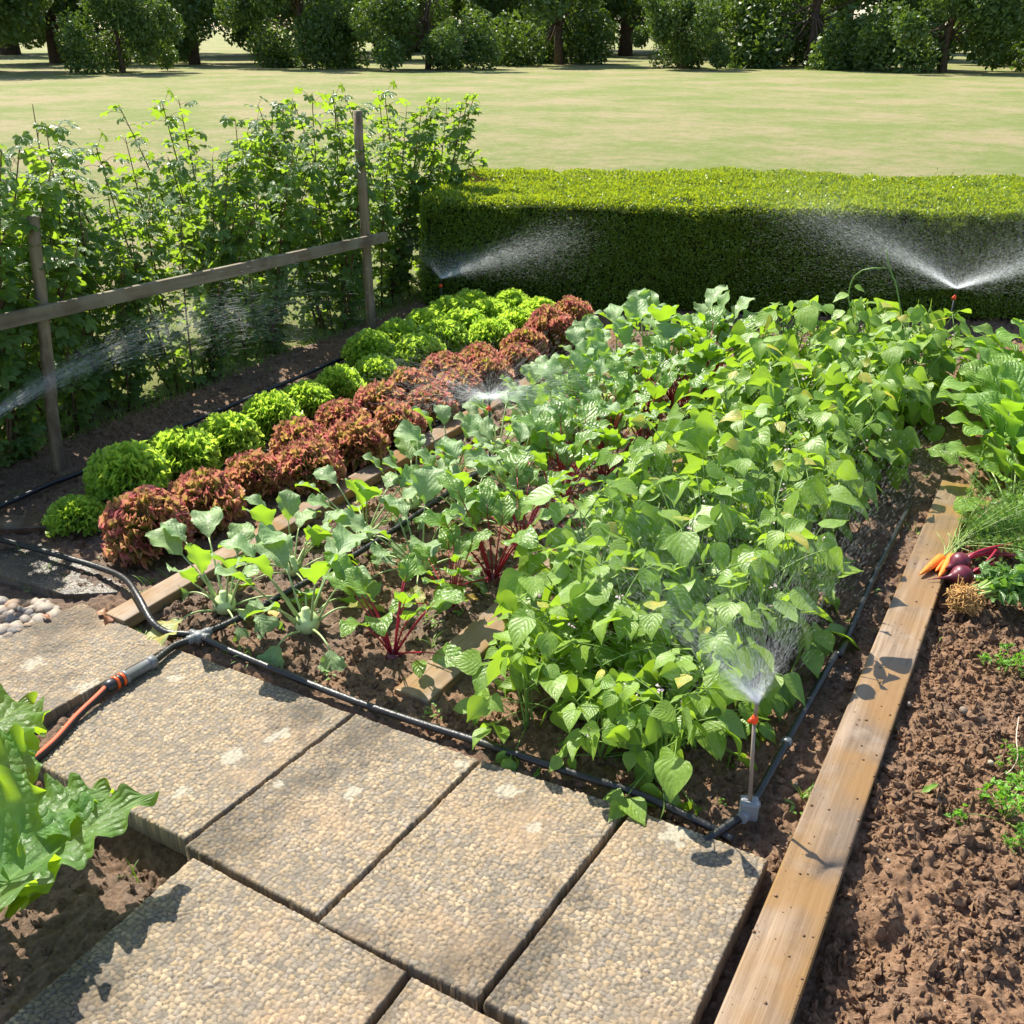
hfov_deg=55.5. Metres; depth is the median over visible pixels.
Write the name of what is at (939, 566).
carrot
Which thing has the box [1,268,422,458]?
rough grass
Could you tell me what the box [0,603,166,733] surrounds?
paving slab
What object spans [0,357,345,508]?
black water pipe
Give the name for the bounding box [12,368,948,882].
weeds
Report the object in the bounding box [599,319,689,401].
kohlrabi plant
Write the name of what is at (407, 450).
kohlrabi plant
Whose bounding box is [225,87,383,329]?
currant bush
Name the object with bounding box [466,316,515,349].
green lettuce
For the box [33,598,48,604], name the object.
pebble
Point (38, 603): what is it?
pebble
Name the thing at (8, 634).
pebble
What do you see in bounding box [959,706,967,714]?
stone
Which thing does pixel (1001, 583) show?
celeriac
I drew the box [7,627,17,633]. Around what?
pebble
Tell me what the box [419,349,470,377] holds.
red lettuce
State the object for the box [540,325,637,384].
kohlrabi plant
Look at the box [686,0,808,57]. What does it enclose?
tree
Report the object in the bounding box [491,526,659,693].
bean plant
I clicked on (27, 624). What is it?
pebble
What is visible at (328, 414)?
red lettuce
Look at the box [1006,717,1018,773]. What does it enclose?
dry stem
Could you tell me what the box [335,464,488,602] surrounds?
kohlrabi plant
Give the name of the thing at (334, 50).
tree
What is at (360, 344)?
green lettuce
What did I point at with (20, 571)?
paving slab
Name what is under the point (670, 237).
hedge
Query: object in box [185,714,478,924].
paving slab
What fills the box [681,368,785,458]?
bean plant
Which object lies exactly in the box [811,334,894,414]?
bean plant
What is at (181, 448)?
green lettuce
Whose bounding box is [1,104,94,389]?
currant bush
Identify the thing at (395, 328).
green lettuce
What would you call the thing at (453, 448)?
kohlrabi plant
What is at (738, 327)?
bean plant
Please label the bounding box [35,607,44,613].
pebble
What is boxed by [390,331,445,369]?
green lettuce
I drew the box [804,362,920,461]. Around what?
bean plant
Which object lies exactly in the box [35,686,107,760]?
orange hose
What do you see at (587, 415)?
beetroot plant
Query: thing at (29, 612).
pebble
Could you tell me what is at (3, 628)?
pebble
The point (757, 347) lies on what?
bean plant
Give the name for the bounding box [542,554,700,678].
bean plant
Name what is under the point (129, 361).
currant bush
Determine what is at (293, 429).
red lettuce
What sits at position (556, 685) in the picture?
bean plant
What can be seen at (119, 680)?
hose connector
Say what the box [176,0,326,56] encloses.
tree
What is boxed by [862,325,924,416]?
bean plant
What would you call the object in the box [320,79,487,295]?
currant bush
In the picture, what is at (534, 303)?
green lettuce
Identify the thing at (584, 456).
beetroot plant
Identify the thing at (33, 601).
pebble
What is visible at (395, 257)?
currant bush
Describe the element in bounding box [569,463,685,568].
bean plant
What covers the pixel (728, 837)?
black water pipe
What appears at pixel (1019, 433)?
turnip plant
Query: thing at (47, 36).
tree
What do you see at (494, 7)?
tree
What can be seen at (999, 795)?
parsley plant
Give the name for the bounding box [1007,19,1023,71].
tree
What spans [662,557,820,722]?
bean plant
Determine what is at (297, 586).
black water pipe
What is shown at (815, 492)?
bean plant
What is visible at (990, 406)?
turnip plant
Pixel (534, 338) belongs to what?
red lettuce
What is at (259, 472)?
red lettuce
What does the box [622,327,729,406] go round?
beetroot plant
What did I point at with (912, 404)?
bean plant
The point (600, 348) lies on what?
kohlrabi plant
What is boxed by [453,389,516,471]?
kohlrabi plant
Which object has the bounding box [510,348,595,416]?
kohlrabi plant
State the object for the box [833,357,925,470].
bean plant
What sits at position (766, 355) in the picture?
bean plant
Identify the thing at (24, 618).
pebble
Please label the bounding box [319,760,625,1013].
paving slab
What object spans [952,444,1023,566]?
carrot greens
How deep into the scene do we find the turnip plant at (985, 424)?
4.25 m
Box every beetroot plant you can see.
[322,551,467,667]
[389,522,493,613]
[413,472,589,613]
[465,452,587,544]
[489,410,616,536]
[503,368,656,469]
[511,398,633,509]
[527,391,670,486]
[598,350,694,431]
[603,356,708,441]
[615,335,756,422]
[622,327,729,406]
[650,337,778,398]
[670,305,753,404]
[672,309,808,356]
[672,310,761,389]
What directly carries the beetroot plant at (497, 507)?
on the soil bed
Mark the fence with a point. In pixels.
(43, 313)
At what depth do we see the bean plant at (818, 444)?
3.46 m
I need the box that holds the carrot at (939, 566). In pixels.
[935,537,977,571]
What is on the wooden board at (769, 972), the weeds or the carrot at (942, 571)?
the carrot at (942, 571)
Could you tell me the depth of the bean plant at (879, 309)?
4.97 m
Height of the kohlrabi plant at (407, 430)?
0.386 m
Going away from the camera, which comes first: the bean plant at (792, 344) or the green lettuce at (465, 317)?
the bean plant at (792, 344)
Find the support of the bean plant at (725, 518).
on the soil bed
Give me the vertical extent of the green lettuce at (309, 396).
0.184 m
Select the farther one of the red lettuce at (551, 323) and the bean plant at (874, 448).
the red lettuce at (551, 323)
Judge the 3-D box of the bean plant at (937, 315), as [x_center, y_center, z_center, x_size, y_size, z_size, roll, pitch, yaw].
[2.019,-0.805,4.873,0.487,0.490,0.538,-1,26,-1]
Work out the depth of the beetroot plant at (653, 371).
4.44 m
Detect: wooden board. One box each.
[0,514,81,535]
[105,352,573,627]
[395,455,682,704]
[714,480,974,1023]
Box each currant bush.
[0,130,116,433]
[0,131,94,467]
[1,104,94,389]
[3,182,156,411]
[27,129,273,393]
[100,86,309,324]
[138,115,328,362]
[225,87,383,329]
[280,82,450,308]
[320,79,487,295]
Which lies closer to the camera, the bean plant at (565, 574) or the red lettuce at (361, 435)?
the bean plant at (565, 574)
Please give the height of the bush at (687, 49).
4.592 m
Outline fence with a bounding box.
[0,110,387,473]
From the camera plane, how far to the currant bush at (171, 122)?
5.74 m
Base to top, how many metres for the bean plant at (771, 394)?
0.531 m
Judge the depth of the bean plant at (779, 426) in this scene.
3.58 m
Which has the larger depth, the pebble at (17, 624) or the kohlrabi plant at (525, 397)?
the kohlrabi plant at (525, 397)
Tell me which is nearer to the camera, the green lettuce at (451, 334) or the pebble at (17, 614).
the pebble at (17, 614)
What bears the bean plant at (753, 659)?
on the soil bed
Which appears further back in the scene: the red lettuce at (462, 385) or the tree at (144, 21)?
the tree at (144, 21)
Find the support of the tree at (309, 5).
on the lawn at (960, 117)
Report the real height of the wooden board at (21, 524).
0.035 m
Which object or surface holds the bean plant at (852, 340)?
on the soil bed
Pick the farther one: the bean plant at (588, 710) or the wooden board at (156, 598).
the wooden board at (156, 598)
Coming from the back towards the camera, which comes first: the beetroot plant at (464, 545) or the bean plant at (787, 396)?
the bean plant at (787, 396)
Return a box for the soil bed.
[0,295,1023,1023]
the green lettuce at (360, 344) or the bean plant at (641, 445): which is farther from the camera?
the green lettuce at (360, 344)
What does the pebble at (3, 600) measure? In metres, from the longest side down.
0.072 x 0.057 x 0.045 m
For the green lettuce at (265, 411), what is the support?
on the soil bed
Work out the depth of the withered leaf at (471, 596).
3.01 m
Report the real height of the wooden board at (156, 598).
0.040 m
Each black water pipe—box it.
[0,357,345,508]
[0,537,189,637]
[155,638,188,661]
[201,636,734,843]
[205,366,635,635]
[703,505,911,840]
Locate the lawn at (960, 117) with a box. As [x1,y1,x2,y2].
[0,29,1023,457]
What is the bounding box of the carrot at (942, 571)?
[938,525,973,576]
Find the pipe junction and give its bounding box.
[186,627,210,644]
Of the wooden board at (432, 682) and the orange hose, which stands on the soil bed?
the wooden board at (432, 682)
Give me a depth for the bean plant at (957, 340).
4.62 m
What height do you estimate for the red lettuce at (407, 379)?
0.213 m
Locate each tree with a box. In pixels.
[0,0,53,44]
[0,0,120,63]
[0,16,60,54]
[51,0,185,74]
[133,0,271,63]
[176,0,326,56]
[213,0,371,69]
[302,0,447,52]
[348,0,502,71]
[369,3,552,52]
[436,0,571,41]
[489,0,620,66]
[569,0,678,55]
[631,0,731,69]
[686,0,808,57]
[712,0,933,70]
[806,0,948,45]
[851,0,1023,73]
[947,4,1019,65]
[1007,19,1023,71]
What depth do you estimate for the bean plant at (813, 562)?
2.94 m
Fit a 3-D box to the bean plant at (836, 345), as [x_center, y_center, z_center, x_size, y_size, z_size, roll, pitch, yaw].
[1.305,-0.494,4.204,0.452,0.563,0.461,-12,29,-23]
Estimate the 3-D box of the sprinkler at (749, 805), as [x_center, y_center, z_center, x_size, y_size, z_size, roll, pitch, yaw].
[0.548,0.568,2.204,0.054,0.318,0.072,14,30,26]
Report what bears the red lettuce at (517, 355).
on the soil bed
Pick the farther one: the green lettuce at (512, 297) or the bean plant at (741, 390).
the green lettuce at (512, 297)
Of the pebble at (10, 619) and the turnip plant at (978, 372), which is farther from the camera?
the turnip plant at (978, 372)
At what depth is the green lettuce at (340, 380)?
4.76 m
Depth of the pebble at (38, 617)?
3.01 m
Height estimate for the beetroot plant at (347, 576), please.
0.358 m
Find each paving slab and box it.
[0,542,129,599]
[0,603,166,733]
[5,858,407,1023]
[37,649,352,856]
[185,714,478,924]
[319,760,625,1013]
[377,978,500,1023]
[483,813,768,1023]
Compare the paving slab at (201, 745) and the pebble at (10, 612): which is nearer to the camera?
the paving slab at (201, 745)
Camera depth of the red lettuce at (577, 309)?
5.62 m
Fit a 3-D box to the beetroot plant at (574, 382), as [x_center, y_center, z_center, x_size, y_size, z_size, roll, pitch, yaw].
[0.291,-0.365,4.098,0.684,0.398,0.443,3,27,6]
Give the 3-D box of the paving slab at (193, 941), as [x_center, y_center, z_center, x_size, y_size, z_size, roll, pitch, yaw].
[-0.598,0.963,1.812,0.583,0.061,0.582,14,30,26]
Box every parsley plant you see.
[943,768,1023,852]
[976,643,1023,677]
[995,739,1023,779]
[1000,821,1023,847]
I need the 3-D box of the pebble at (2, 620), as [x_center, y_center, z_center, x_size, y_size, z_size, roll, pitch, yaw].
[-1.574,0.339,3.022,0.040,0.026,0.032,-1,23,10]
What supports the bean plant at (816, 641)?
on the soil bed
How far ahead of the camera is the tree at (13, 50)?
66.70 m
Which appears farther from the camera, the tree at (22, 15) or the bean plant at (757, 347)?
the tree at (22, 15)
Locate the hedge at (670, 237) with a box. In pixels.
[418,165,1023,319]
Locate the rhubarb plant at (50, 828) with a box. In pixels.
[0,684,158,920]
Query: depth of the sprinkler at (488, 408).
3.96 m
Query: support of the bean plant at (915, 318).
on the soil bed
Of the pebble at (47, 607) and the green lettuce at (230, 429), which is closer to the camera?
the pebble at (47, 607)
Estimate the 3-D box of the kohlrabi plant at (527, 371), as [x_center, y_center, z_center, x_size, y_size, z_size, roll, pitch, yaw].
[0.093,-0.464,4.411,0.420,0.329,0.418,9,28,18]
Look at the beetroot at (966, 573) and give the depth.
3.17 m
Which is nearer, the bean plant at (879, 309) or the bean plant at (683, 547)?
the bean plant at (683, 547)
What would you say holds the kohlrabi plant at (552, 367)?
on the soil bed
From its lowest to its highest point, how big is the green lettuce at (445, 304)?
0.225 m
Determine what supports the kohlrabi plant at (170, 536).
on the soil bed
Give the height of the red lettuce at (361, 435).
0.230 m
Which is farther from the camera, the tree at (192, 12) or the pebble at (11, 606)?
the tree at (192, 12)
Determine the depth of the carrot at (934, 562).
3.24 m
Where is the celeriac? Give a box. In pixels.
[942,550,1023,616]
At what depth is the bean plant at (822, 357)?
4.24 m
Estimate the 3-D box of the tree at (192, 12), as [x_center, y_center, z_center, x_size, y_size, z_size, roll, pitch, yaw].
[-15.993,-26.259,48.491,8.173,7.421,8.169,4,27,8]
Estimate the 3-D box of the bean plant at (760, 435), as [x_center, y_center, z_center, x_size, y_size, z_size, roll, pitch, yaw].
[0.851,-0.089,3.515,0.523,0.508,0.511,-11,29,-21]
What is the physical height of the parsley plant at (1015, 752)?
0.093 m
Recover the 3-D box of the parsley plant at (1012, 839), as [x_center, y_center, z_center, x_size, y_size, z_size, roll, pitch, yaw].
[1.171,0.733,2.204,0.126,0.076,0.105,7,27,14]
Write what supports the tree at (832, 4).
on the lawn at (960, 117)
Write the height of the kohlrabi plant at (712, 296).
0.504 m
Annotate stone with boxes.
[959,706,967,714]
[987,760,993,765]
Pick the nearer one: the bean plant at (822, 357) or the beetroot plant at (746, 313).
the bean plant at (822, 357)
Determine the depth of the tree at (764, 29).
44.33 m
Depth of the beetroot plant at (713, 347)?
4.64 m
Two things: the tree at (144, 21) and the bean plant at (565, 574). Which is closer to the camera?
the bean plant at (565, 574)
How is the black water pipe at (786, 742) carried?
on the soil bed
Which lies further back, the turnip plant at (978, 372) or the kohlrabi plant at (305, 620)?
the turnip plant at (978, 372)
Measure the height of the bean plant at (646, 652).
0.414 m
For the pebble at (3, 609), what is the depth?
3.05 m
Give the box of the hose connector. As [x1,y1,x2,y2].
[102,655,158,693]
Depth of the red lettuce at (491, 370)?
4.90 m
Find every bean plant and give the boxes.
[449,630,577,770]
[487,590,630,719]
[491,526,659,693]
[513,477,676,661]
[533,484,674,621]
[540,588,719,752]
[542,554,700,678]
[548,668,663,777]
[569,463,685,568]
[580,533,707,673]
[594,436,699,582]
[598,407,726,538]
[602,507,752,628]
[603,658,753,825]
[604,453,761,608]
[604,624,765,787]
[640,581,805,748]
[649,448,780,582]
[661,403,756,500]
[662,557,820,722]
[672,430,811,543]
[674,335,796,444]
[677,378,777,477]
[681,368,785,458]
[682,445,738,495]
[687,510,861,678]
[707,409,816,539]
[713,459,862,617]
[718,356,848,434]
[726,320,805,380]
[726,346,798,431]
[726,365,835,468]
[727,408,820,522]
[732,507,843,650]
[739,334,810,431]
[749,443,872,542]
[752,295,840,398]
[753,384,821,450]
[754,408,877,541]
[765,448,870,584]
[772,336,880,452]
[773,304,842,383]
[777,397,891,499]
[784,337,873,424]
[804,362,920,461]
[805,315,862,380]
[805,379,911,495]
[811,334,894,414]
[818,297,887,378]
[831,249,925,336]
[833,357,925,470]
[841,298,927,348]
[851,337,935,427]
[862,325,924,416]
[863,360,933,457]
[870,299,967,389]
[871,311,950,400]
[879,324,982,441]
[900,308,1002,409]
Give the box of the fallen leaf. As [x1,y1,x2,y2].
[412,660,426,677]
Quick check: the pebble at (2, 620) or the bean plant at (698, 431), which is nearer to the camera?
the pebble at (2, 620)
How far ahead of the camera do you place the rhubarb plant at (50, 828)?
2.02 m
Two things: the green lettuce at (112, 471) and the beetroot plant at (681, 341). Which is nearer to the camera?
the green lettuce at (112, 471)
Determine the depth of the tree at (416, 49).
70.23 m
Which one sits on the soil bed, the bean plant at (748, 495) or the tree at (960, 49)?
the bean plant at (748, 495)
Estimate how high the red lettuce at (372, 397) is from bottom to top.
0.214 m
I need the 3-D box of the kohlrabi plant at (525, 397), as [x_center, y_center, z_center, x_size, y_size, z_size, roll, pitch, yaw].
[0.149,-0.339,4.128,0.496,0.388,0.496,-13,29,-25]
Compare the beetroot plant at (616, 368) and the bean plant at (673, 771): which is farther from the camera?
the beetroot plant at (616, 368)
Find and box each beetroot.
[928,549,999,584]
[945,543,1016,569]
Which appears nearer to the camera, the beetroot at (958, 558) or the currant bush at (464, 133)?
the beetroot at (958, 558)
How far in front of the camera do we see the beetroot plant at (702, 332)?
4.99 m
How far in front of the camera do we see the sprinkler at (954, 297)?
4.93 m
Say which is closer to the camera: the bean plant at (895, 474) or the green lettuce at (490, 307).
the bean plant at (895, 474)
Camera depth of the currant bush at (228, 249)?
4.92 m
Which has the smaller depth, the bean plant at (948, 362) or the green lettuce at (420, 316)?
the bean plant at (948, 362)
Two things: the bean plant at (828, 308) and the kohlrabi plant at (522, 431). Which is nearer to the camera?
the kohlrabi plant at (522, 431)
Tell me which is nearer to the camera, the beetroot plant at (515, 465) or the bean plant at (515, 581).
the bean plant at (515, 581)
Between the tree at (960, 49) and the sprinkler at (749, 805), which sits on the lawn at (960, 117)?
the tree at (960, 49)
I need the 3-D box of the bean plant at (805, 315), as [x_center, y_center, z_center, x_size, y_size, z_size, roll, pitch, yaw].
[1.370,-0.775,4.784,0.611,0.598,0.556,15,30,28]
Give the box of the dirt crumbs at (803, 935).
[722,492,961,1012]
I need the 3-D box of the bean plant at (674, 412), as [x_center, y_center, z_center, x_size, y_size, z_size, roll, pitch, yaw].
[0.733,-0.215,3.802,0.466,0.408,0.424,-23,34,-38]
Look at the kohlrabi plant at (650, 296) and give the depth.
5.35 m
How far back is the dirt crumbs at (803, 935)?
2.23 m
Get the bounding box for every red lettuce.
[98,484,196,572]
[166,466,248,538]
[222,447,287,498]
[269,414,326,456]
[275,438,346,496]
[314,396,371,430]
[323,413,390,471]
[353,378,406,418]
[373,398,427,445]
[388,366,434,395]
[404,383,459,426]
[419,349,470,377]
[433,365,485,408]
[458,341,498,362]
[469,355,515,392]
[499,326,549,356]
[499,342,540,380]
[523,303,574,353]
[552,294,594,339]
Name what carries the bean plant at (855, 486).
on the soil bed
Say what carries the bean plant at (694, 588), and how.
on the soil bed
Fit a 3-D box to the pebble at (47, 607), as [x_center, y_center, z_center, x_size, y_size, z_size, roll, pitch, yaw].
[-1.470,0.309,3.082,0.064,0.040,0.052,5,21,-40]
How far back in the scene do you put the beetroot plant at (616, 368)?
4.13 m
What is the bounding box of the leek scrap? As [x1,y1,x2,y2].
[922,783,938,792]
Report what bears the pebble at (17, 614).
on the soil bed
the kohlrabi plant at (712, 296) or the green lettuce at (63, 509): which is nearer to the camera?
the green lettuce at (63, 509)
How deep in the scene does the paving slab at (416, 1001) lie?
1.82 m
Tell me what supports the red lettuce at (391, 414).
on the soil bed
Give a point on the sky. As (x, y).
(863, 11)
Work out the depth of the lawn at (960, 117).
21.33 m
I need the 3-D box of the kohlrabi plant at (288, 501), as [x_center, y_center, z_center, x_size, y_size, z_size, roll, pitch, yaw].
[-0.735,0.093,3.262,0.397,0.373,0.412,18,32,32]
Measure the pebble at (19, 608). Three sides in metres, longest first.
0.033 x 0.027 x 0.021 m
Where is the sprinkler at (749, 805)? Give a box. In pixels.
[737,702,760,823]
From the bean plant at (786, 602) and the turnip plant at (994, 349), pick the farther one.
the turnip plant at (994, 349)
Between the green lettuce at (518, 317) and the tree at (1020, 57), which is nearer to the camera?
the green lettuce at (518, 317)
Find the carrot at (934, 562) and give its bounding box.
[919,528,967,574]
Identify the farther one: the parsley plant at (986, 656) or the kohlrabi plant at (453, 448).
the kohlrabi plant at (453, 448)
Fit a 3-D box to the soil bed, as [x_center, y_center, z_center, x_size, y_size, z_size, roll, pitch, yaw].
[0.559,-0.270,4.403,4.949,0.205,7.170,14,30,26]
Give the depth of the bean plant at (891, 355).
4.31 m
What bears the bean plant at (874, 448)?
on the soil bed
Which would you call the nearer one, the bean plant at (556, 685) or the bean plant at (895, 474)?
the bean plant at (556, 685)
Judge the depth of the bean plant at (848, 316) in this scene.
4.75 m
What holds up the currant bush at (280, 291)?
in the soil bed
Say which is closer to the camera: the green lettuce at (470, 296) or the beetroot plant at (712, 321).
the beetroot plant at (712, 321)
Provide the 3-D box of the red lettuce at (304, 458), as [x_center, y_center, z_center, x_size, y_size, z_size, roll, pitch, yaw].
[-0.817,-0.186,3.870,0.311,0.214,0.302,-3,27,-5]
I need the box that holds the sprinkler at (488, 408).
[486,398,497,461]
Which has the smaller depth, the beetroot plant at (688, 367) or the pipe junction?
the pipe junction
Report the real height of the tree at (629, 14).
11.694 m
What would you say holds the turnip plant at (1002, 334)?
on the soil bed
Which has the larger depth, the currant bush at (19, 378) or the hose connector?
the currant bush at (19, 378)
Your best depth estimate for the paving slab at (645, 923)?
1.97 m
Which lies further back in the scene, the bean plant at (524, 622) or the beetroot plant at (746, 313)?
the beetroot plant at (746, 313)
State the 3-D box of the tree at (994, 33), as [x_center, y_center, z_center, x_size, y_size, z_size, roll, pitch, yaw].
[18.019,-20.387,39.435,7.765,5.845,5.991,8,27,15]
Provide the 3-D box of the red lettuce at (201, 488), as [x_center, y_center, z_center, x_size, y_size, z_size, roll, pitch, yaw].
[-1.143,-0.050,3.595,0.319,0.236,0.288,-5,27,-11]
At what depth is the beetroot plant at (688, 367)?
4.51 m
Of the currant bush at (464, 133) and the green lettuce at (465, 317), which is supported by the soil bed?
the green lettuce at (465, 317)
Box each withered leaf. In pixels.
[97,608,107,615]
[104,615,112,624]
[268,610,279,616]
[464,593,477,600]
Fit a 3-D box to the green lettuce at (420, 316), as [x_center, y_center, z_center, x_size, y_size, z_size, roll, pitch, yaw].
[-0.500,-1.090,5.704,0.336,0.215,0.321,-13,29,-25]
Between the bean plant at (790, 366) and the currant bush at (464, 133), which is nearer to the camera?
the bean plant at (790, 366)
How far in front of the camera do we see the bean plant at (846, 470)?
3.27 m
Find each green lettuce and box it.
[40,493,105,537]
[82,439,175,504]
[148,425,223,481]
[197,410,265,465]
[240,388,303,441]
[283,379,334,417]
[313,363,366,399]
[340,328,394,366]
[353,352,399,386]
[376,317,420,342]
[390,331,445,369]
[406,307,445,327]
[417,316,468,352]
[427,295,471,314]
[444,306,484,330]
[454,288,489,303]
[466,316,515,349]
[468,296,509,318]
[491,287,529,307]
[496,306,532,328]
[517,296,555,310]
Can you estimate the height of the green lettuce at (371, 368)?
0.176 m
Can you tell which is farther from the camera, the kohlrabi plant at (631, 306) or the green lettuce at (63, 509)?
the kohlrabi plant at (631, 306)
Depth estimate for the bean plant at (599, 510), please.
3.05 m
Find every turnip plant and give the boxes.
[926,390,1023,515]
[935,338,1023,449]
[942,361,1023,485]
[945,318,1023,410]
[971,319,1023,391]
[980,389,1023,475]
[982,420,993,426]
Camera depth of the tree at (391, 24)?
42.16 m
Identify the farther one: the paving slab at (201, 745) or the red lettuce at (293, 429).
the red lettuce at (293, 429)
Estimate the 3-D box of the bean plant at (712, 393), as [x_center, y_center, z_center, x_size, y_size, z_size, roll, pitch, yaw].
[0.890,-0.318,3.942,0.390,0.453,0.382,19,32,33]
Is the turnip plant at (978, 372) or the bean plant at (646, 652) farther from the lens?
the turnip plant at (978, 372)
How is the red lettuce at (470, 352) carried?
on the soil bed
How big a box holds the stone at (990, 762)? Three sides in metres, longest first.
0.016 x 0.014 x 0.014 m
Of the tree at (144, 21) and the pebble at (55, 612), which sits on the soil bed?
the pebble at (55, 612)
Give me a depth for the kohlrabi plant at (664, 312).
4.98 m
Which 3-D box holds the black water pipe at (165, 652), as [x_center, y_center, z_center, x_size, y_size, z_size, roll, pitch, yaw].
[-0.992,0.400,2.845,0.038,0.027,0.142,14,30,26]
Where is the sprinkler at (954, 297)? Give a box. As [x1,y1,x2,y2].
[946,288,956,340]
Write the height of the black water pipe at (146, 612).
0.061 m
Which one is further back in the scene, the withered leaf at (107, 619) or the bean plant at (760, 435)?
the bean plant at (760, 435)
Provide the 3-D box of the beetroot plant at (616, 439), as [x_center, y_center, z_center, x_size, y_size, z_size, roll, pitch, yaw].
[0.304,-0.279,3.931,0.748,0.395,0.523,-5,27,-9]
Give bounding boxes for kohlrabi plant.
[145,506,302,645]
[215,522,384,675]
[225,489,358,601]
[295,464,420,568]
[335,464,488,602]
[354,434,459,532]
[394,404,508,495]
[405,439,538,552]
[444,405,575,517]
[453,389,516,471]
[493,364,574,445]
[499,384,622,470]
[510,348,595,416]
[532,349,632,446]
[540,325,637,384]
[570,296,651,381]
[575,339,667,434]
[593,288,697,353]
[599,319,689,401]
[614,305,732,380]
[651,285,754,348]
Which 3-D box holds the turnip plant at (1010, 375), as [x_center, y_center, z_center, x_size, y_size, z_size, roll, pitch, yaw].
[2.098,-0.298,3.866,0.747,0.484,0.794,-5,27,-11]
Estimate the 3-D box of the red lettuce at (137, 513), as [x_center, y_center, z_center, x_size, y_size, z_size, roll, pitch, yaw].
[-1.277,0.039,3.379,0.331,0.269,0.322,14,30,26]
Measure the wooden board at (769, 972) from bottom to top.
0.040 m
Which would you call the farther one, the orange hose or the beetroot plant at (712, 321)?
the beetroot plant at (712, 321)
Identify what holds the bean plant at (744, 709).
on the soil bed
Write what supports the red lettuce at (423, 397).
on the soil bed
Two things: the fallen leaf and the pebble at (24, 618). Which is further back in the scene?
the pebble at (24, 618)
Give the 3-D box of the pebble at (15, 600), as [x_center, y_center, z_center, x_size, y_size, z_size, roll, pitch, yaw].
[-1.595,0.300,3.102,0.067,0.043,0.056,-27,16,-32]
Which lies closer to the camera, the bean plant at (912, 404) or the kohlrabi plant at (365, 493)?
the kohlrabi plant at (365, 493)
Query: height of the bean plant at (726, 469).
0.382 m
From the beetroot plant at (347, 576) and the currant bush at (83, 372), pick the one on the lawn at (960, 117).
the currant bush at (83, 372)
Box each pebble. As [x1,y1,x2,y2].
[0,596,8,604]
[0,607,8,614]
[0,617,5,623]
[0,624,9,634]
[2,632,12,637]
[4,598,21,606]
[5,615,16,622]
[6,609,14,615]
[7,603,19,612]
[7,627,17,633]
[10,622,23,628]
[13,612,22,616]
[16,606,23,612]
[19,614,30,623]
[21,599,31,607]
[22,608,34,615]
[23,623,31,626]
[30,598,38,604]
[31,613,45,621]
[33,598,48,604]
[33,601,45,610]
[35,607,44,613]
[37,603,55,612]
[48,608,60,616]
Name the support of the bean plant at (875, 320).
on the soil bed
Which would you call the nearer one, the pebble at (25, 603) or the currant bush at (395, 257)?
the pebble at (25, 603)
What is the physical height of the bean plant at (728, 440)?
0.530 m
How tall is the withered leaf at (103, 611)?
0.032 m
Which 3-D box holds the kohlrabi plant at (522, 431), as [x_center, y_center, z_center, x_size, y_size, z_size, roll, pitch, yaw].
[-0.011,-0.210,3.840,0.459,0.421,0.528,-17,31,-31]
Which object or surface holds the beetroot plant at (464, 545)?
on the soil bed

